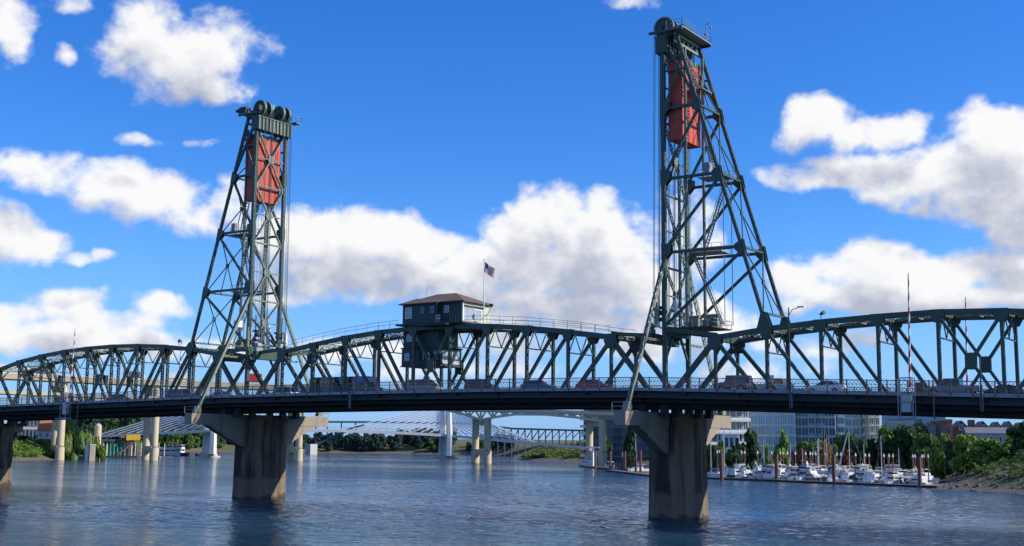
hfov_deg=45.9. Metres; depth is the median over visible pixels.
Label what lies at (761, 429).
window
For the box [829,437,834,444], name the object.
window
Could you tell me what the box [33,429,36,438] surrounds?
window
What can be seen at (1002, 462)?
slope shrubs
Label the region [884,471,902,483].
trawler yacht
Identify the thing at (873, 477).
motor cruiser
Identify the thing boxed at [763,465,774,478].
trawler yacht
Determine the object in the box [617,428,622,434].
window
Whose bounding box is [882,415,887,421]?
window
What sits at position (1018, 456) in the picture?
bank shrubs
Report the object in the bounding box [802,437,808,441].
window
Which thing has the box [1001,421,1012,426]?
townhouse
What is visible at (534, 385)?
sedan
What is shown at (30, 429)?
white building
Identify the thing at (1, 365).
truck
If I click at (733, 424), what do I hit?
window
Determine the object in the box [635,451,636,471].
mooring pile
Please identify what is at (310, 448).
truss bridge
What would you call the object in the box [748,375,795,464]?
apartment tower
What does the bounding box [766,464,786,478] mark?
motor cruiser
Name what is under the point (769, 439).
window
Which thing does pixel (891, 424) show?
apartment block
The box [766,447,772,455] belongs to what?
window
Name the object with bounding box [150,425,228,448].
island woods
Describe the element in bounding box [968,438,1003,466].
tree
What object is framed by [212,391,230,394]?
sedan
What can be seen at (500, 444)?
trees
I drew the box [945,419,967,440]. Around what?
townhouse
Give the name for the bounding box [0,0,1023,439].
sky
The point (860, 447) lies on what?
tree
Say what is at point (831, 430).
window
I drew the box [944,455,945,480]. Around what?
mooring pile
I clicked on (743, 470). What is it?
motor cruiser
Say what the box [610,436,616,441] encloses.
window
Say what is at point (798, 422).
window
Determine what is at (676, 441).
bridge pier
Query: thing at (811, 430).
window
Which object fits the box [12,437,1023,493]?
ground
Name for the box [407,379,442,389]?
van
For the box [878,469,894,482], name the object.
motor cruiser
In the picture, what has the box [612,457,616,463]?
window
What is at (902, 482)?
runabout
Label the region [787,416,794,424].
window
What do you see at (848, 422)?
window
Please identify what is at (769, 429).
window
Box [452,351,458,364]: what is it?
window frame
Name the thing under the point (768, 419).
window
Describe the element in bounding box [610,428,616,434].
window
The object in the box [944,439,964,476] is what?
tree
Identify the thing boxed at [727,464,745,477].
trawler yacht
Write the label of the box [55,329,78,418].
traffic gate
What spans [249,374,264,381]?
truck
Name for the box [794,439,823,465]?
tree
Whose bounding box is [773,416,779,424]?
window
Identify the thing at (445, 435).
cable stayed bridge
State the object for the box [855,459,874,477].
trawler yacht
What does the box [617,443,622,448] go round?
window
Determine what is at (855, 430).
window
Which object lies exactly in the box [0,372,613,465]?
highway bridge
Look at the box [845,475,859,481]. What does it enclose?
runabout
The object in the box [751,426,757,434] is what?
window
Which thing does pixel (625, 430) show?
window
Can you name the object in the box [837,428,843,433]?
window
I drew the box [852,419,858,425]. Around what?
window
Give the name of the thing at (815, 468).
trawler yacht
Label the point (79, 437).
willow tree
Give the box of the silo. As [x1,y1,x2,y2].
[94,423,101,443]
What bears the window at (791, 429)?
in the apartment tower at (767, 427)
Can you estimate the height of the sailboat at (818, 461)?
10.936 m
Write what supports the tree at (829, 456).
on the ground at (459, 446)
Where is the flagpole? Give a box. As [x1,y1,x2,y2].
[483,259,494,323]
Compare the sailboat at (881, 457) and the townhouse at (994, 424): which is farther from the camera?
the townhouse at (994, 424)
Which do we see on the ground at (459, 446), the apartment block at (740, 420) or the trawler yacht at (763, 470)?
the apartment block at (740, 420)
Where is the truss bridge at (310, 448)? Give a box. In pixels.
[305,421,582,455]
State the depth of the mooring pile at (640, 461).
362.27 m
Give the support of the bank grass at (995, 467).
on the ground at (459, 446)
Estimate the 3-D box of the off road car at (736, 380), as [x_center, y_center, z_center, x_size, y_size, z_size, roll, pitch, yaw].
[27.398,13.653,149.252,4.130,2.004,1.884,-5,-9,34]
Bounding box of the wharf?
[101,439,172,457]
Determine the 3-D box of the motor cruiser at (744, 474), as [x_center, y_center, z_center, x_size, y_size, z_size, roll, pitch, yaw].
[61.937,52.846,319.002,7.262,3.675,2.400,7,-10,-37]
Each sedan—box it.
[106,394,130,399]
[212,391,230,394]
[520,380,555,387]
[576,379,612,387]
[804,381,845,390]
[983,384,1023,393]
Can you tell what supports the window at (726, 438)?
in the pavilion
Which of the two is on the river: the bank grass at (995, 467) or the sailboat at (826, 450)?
the sailboat at (826, 450)
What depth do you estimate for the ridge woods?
761.52 m
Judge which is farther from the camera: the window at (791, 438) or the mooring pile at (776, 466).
the window at (791, 438)
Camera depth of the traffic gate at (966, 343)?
151.17 m
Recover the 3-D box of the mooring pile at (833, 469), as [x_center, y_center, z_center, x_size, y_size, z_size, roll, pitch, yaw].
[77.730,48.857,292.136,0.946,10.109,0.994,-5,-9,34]
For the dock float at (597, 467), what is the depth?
433.57 m
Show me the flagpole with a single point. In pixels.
(489, 270)
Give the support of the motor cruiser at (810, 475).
on the river
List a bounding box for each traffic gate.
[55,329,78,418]
[887,273,934,420]
[963,297,967,392]
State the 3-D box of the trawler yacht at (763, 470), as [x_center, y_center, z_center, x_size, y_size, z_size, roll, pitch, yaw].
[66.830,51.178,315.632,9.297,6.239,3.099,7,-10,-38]
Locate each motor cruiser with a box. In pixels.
[578,457,590,465]
[717,465,732,476]
[735,465,751,475]
[735,468,753,477]
[752,461,761,473]
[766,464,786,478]
[779,466,797,479]
[806,467,822,480]
[817,465,830,476]
[827,468,842,480]
[836,466,856,481]
[859,470,871,482]
[863,469,881,482]
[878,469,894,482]
[903,468,916,480]
[906,470,933,484]
[917,469,937,483]
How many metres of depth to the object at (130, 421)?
717.99 m
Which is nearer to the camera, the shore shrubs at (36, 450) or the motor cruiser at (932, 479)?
the motor cruiser at (932, 479)
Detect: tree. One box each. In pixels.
[13,435,30,440]
[55,434,72,459]
[65,419,93,459]
[94,436,106,459]
[100,418,130,445]
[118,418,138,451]
[606,433,612,462]
[623,426,636,466]
[706,440,725,471]
[723,449,743,467]
[731,428,761,469]
[762,444,778,465]
[772,427,791,467]
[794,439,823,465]
[820,439,832,470]
[829,444,837,469]
[834,430,854,452]
[848,437,873,468]
[867,435,891,469]
[874,424,905,468]
[891,422,930,472]
[910,430,939,475]
[924,432,953,479]
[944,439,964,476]
[948,434,979,471]
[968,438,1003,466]
[988,436,1014,460]
[1006,421,1023,457]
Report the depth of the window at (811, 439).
404.00 m
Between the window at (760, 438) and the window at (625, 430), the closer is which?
the window at (760, 438)
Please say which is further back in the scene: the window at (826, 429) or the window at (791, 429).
the window at (826, 429)
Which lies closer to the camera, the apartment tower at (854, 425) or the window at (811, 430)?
the window at (811, 430)
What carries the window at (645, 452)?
in the apartment tower at (616, 435)
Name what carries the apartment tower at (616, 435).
on the ground at (459, 446)
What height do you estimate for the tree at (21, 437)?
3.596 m
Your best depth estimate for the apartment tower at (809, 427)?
403.92 m
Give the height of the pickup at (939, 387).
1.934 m
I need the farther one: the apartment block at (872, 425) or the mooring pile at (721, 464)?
the apartment block at (872, 425)
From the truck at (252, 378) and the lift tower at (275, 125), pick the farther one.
the truck at (252, 378)
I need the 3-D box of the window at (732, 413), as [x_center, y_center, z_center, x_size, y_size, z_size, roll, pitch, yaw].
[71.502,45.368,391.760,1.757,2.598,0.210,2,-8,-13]
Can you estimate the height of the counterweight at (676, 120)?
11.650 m
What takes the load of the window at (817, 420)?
in the apartment tower at (809, 427)
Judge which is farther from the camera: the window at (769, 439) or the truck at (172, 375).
the truck at (172, 375)
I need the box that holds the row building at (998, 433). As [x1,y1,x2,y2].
[963,427,1017,458]
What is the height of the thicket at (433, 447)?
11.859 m
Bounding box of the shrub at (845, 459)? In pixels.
[837,448,854,467]
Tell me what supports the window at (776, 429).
in the apartment tower at (767, 427)
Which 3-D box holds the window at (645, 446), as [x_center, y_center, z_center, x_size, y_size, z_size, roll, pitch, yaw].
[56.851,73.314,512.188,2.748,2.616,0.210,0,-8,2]
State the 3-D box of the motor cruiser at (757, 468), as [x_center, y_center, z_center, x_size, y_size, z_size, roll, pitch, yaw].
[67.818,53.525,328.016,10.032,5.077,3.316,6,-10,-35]
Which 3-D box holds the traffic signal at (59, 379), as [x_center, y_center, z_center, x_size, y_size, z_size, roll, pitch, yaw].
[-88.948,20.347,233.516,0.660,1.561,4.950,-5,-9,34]
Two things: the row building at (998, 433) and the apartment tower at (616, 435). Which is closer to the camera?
the row building at (998, 433)
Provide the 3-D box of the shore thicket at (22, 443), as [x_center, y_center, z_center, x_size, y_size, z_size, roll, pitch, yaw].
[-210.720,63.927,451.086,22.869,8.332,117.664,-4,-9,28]
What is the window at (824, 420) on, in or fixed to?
in the apartment tower at (809, 427)
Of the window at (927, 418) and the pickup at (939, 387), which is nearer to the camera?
the pickup at (939, 387)
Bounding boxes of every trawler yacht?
[159,445,180,456]
[174,440,189,455]
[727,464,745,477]
[757,462,772,478]
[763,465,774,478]
[787,468,798,479]
[795,465,817,479]
[811,461,819,472]
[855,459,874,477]
[879,465,898,473]
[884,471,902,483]
[891,466,903,475]
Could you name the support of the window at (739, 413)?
in the apartment block at (740, 420)
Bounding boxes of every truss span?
[0,344,278,420]
[633,307,1023,418]
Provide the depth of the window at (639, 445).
512.33 m
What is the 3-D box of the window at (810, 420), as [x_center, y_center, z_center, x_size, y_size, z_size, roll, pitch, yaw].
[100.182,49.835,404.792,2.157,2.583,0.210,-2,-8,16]
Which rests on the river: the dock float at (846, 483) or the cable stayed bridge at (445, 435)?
the dock float at (846, 483)
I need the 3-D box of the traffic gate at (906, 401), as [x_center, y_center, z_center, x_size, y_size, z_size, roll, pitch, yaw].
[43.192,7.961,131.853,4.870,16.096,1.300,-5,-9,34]
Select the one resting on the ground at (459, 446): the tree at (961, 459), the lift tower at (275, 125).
the tree at (961, 459)
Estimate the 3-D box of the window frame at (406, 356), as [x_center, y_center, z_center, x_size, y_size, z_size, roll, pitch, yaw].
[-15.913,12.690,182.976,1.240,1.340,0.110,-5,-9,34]
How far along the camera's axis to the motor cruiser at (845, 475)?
296.47 m
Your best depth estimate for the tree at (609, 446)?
492.08 m
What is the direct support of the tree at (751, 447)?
on the ground at (459, 446)
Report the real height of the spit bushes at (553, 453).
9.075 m
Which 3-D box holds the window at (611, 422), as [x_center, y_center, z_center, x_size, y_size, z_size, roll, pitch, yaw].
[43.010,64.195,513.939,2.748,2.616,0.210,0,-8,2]
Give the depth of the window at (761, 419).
403.22 m
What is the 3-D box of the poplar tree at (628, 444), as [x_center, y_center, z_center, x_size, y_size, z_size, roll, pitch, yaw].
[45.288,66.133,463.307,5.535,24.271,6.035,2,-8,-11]
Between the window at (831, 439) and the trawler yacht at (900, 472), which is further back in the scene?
the window at (831, 439)
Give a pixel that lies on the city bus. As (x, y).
(321, 381)
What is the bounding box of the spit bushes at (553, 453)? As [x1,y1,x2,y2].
[522,441,582,458]
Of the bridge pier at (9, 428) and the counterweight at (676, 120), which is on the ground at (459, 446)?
the bridge pier at (9, 428)
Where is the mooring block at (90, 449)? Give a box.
[84,444,95,460]
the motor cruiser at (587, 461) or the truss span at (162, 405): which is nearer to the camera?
the truss span at (162, 405)
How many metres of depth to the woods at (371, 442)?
788.08 m
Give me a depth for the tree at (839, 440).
352.97 m
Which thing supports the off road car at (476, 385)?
on the lift span at (565, 396)
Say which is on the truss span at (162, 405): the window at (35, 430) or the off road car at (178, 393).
the off road car at (178, 393)
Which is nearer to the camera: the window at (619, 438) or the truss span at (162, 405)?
the truss span at (162, 405)
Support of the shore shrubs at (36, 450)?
on the ground at (459, 446)
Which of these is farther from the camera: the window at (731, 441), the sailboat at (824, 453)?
the window at (731, 441)
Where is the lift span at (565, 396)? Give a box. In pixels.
[211,315,709,412]
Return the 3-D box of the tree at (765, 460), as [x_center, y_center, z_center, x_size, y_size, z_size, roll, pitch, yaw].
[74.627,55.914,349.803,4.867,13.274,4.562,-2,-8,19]
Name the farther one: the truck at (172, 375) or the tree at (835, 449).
the truck at (172, 375)
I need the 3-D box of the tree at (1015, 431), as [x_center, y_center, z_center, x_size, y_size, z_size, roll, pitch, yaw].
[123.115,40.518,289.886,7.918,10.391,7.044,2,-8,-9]
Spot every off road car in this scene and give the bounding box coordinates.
[169,389,195,396]
[464,379,498,388]
[717,375,751,388]
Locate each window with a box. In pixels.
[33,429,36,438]
[610,421,616,426]
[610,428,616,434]
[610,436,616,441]
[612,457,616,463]
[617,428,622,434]
[617,436,622,441]
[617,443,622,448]
[623,428,627,434]
[636,443,642,448]
[643,443,648,448]
[643,450,648,456]
[724,437,728,446]
[729,437,733,446]
[730,411,735,416]
[731,421,735,428]
[737,411,741,416]
[737,422,741,429]
[743,422,747,429]
[751,415,757,423]
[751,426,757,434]
[758,416,764,424]
[758,426,765,434]
[758,436,765,444]
[765,416,772,424]
[765,426,772,434]
[766,436,772,444]
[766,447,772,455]
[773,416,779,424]
[773,426,779,434]
[773,436,779,444]
[780,416,786,424]
[780,426,787,434]
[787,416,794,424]
[788,426,794,434]
[788,436,794,444]
[795,418,801,425]
[795,428,801,434]
[795,437,801,442]
[801,418,807,425]
[802,428,808,434]
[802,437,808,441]
[808,418,814,425]
[808,428,814,432]
[809,437,814,442]
[815,418,821,423]
[815,428,821,432]
[822,418,827,425]
[822,428,828,435]
[828,418,834,425]
[829,428,834,435]
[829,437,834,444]
[837,419,843,425]
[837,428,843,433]
[845,419,851,425]
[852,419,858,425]
[852,428,859,434]
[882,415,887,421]
[926,417,932,421]
[959,424,963,429]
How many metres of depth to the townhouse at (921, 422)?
349.97 m
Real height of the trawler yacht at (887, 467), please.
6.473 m
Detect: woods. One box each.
[65,416,198,437]
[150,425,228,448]
[294,427,456,450]
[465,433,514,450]
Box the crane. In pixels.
[117,434,139,455]
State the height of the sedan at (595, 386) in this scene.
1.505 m
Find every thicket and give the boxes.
[13,438,49,452]
[427,436,508,450]
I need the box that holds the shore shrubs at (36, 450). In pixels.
[12,438,81,457]
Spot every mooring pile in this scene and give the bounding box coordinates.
[594,451,596,467]
[609,451,611,469]
[621,452,622,470]
[624,451,625,470]
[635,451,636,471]
[639,450,641,472]
[719,452,723,479]
[774,454,778,478]
[831,454,835,483]
[917,456,921,486]
[927,455,928,481]
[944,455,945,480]
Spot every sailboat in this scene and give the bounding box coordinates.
[627,434,648,471]
[707,440,719,476]
[710,415,740,476]
[748,439,769,478]
[811,440,831,476]
[812,438,824,463]
[814,431,839,477]
[820,438,831,468]
[837,429,865,479]
[875,436,887,476]
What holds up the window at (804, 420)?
in the apartment tower at (809, 427)
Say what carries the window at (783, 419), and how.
in the apartment tower at (767, 427)
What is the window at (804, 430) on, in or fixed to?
in the apartment tower at (809, 427)
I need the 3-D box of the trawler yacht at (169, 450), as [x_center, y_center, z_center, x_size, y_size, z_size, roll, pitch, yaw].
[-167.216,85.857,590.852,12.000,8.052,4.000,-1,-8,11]
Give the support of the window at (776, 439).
in the apartment tower at (767, 427)
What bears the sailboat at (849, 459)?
on the river
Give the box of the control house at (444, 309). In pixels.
[395,293,493,368]
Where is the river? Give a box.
[0,452,1023,545]
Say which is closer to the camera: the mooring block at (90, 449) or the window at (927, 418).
the window at (927, 418)
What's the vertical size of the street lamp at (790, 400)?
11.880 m
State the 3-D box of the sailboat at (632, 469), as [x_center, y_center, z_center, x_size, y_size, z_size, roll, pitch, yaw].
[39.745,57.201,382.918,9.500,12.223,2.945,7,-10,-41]
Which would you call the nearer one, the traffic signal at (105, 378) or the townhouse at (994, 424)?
the traffic signal at (105, 378)
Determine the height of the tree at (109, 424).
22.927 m
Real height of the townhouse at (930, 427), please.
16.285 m
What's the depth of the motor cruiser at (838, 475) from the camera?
297.35 m
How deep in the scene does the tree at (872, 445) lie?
354.88 m
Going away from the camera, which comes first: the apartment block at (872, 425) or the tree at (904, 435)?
the tree at (904, 435)
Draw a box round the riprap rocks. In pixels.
[932,470,1023,490]
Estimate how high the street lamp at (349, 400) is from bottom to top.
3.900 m
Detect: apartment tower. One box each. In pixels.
[580,410,648,463]
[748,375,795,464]
[795,389,835,466]
[836,414,865,451]
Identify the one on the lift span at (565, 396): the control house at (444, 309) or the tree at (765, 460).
the control house at (444, 309)
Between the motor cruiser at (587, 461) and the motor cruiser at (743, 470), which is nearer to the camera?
the motor cruiser at (743, 470)
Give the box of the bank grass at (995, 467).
[963,459,1023,478]
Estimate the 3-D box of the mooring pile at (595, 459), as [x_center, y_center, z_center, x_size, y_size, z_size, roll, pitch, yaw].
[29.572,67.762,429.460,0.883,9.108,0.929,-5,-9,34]
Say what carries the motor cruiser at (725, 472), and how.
on the river
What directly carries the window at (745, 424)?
in the apartment block at (740, 420)
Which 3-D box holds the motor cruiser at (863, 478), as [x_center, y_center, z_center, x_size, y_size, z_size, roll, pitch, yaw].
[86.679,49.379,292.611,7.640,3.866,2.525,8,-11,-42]
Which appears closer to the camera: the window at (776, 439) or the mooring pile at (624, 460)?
the mooring pile at (624, 460)
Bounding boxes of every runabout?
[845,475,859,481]
[898,476,908,483]
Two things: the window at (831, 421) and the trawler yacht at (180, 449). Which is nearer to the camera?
the window at (831, 421)
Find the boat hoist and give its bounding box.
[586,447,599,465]
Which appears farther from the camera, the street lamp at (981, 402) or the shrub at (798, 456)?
the shrub at (798, 456)
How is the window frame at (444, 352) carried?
in the control house at (444, 309)
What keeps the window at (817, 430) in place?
in the apartment tower at (809, 427)
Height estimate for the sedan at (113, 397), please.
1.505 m
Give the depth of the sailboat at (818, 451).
328.91 m
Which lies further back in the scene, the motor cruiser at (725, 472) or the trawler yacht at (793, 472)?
the motor cruiser at (725, 472)
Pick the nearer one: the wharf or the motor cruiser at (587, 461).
the motor cruiser at (587, 461)
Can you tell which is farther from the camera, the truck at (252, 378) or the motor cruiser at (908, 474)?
the truck at (252, 378)
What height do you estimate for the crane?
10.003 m
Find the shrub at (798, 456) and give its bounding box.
[788,447,807,467]
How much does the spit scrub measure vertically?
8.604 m
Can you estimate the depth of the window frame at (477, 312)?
180.29 m
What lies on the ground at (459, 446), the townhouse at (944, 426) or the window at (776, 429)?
the townhouse at (944, 426)
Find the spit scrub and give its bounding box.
[520,442,648,458]
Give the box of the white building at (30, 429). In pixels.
[18,421,39,439]
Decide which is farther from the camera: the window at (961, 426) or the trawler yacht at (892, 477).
the window at (961, 426)
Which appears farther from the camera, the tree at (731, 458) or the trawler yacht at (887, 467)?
the tree at (731, 458)
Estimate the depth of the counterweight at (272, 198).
207.83 m
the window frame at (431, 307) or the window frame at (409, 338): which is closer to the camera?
the window frame at (431, 307)
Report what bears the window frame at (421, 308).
in the control house at (444, 309)
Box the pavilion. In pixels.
[721,434,739,450]
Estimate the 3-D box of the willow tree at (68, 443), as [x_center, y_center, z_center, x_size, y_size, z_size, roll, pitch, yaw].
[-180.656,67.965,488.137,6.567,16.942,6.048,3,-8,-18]
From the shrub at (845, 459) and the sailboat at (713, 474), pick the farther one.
the shrub at (845, 459)
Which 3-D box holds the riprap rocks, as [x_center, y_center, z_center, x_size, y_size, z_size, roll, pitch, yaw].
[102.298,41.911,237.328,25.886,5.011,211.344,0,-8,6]
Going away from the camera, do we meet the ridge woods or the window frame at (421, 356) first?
the window frame at (421, 356)
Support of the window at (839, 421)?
in the apartment tower at (854, 425)
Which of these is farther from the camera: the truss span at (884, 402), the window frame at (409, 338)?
the window frame at (409, 338)
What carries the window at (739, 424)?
in the apartment block at (740, 420)
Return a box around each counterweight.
[246,134,280,206]
[668,55,700,148]
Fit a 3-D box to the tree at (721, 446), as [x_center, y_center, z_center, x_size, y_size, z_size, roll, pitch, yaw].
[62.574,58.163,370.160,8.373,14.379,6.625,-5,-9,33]
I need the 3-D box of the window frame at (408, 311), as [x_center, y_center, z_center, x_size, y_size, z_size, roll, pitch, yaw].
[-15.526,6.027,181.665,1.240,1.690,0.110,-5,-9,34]
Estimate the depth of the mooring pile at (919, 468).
275.05 m
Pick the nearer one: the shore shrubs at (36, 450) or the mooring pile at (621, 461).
the mooring pile at (621, 461)
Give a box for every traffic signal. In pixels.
[43,374,61,382]
[98,374,107,382]
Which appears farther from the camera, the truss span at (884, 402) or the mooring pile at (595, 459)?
the mooring pile at (595, 459)
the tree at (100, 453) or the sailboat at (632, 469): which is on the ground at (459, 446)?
the tree at (100, 453)
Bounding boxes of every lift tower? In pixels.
[186,100,322,415]
[622,17,792,414]
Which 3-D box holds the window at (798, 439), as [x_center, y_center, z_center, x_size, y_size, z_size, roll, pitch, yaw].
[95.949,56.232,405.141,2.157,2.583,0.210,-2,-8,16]
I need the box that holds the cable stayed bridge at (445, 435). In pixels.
[93,411,582,458]
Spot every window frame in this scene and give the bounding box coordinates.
[403,352,409,360]
[405,307,411,318]
[406,334,411,341]
[419,306,424,313]
[419,352,423,359]
[429,305,434,313]
[431,351,438,359]
[442,350,447,363]
[444,305,448,312]
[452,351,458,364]
[464,306,474,320]
[475,309,480,321]
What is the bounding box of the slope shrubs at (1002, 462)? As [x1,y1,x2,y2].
[969,456,1023,478]
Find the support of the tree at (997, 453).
on the ground at (459, 446)
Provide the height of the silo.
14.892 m
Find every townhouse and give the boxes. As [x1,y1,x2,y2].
[912,421,925,428]
[924,421,936,475]
[933,420,953,447]
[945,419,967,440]
[967,420,988,426]
[989,422,1001,426]
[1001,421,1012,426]
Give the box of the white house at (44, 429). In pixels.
[37,420,51,441]
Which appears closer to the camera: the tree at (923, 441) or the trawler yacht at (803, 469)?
the trawler yacht at (803, 469)
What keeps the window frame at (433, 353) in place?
in the control house at (444, 309)
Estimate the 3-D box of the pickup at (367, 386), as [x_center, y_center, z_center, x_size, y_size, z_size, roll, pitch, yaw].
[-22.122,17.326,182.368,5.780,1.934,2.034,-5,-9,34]
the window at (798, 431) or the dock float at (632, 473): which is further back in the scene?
the window at (798, 431)
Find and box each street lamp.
[348,383,350,408]
[788,306,804,409]
[979,355,983,411]
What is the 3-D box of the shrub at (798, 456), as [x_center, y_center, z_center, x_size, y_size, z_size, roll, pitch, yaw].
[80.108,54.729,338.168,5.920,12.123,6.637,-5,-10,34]
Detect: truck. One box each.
[0,364,29,372]
[123,371,145,377]
[169,373,187,379]
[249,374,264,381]
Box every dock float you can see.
[579,465,617,469]
[606,470,648,476]
[707,477,940,487]
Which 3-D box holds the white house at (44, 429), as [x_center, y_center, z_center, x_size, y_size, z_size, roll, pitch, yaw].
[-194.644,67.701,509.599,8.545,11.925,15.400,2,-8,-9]
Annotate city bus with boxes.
[309,376,375,392]
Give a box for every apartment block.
[693,410,750,465]
[863,415,880,452]
[881,415,945,428]
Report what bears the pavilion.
on the ground at (459, 446)
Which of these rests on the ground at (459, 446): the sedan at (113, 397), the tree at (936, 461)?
the tree at (936, 461)
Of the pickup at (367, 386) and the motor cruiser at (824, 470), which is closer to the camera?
the pickup at (367, 386)
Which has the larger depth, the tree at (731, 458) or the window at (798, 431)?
the window at (798, 431)
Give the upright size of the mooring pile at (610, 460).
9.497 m
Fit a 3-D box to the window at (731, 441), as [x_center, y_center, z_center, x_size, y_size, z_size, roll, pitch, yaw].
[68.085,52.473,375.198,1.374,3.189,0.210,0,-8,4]
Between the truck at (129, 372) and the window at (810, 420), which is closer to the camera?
the window at (810, 420)
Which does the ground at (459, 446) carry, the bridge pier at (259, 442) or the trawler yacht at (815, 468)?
the bridge pier at (259, 442)
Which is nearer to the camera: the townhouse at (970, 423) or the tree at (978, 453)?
the tree at (978, 453)
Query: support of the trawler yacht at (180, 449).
on the river
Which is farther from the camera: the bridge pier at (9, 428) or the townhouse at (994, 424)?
the townhouse at (994, 424)
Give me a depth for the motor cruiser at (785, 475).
309.24 m
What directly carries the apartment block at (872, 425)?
on the ground at (459, 446)
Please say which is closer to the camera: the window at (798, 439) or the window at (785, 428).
the window at (785, 428)
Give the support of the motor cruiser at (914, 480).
on the river
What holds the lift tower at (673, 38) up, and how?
on the bridge pier at (676, 441)
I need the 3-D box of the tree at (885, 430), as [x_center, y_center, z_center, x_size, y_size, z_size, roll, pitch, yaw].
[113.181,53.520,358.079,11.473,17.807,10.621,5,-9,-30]
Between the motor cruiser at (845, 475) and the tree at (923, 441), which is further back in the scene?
the tree at (923, 441)
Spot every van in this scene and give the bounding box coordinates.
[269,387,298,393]
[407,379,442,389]
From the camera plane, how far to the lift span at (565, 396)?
175.94 m
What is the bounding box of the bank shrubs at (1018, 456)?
[1014,449,1023,461]
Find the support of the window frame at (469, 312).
in the control house at (444, 309)
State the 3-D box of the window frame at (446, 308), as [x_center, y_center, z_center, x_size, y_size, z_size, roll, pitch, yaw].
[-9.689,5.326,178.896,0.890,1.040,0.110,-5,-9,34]
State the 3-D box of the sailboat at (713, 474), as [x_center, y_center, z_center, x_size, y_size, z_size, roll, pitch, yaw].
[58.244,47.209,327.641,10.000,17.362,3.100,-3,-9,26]
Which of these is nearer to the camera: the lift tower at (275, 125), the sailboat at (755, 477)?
the lift tower at (275, 125)
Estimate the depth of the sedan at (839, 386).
141.80 m
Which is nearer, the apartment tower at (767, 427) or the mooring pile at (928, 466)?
the mooring pile at (928, 466)
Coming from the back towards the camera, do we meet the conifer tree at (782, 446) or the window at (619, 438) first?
the window at (619, 438)
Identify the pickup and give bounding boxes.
[347,381,383,391]
[925,378,982,392]
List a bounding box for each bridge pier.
[0,419,26,483]
[184,406,327,497]
[614,402,730,519]
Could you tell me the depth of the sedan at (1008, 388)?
135.11 m
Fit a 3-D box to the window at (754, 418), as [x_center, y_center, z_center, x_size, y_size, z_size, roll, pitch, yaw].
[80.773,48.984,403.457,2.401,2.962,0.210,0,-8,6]
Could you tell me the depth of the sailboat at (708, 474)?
332.81 m
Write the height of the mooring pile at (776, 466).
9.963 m

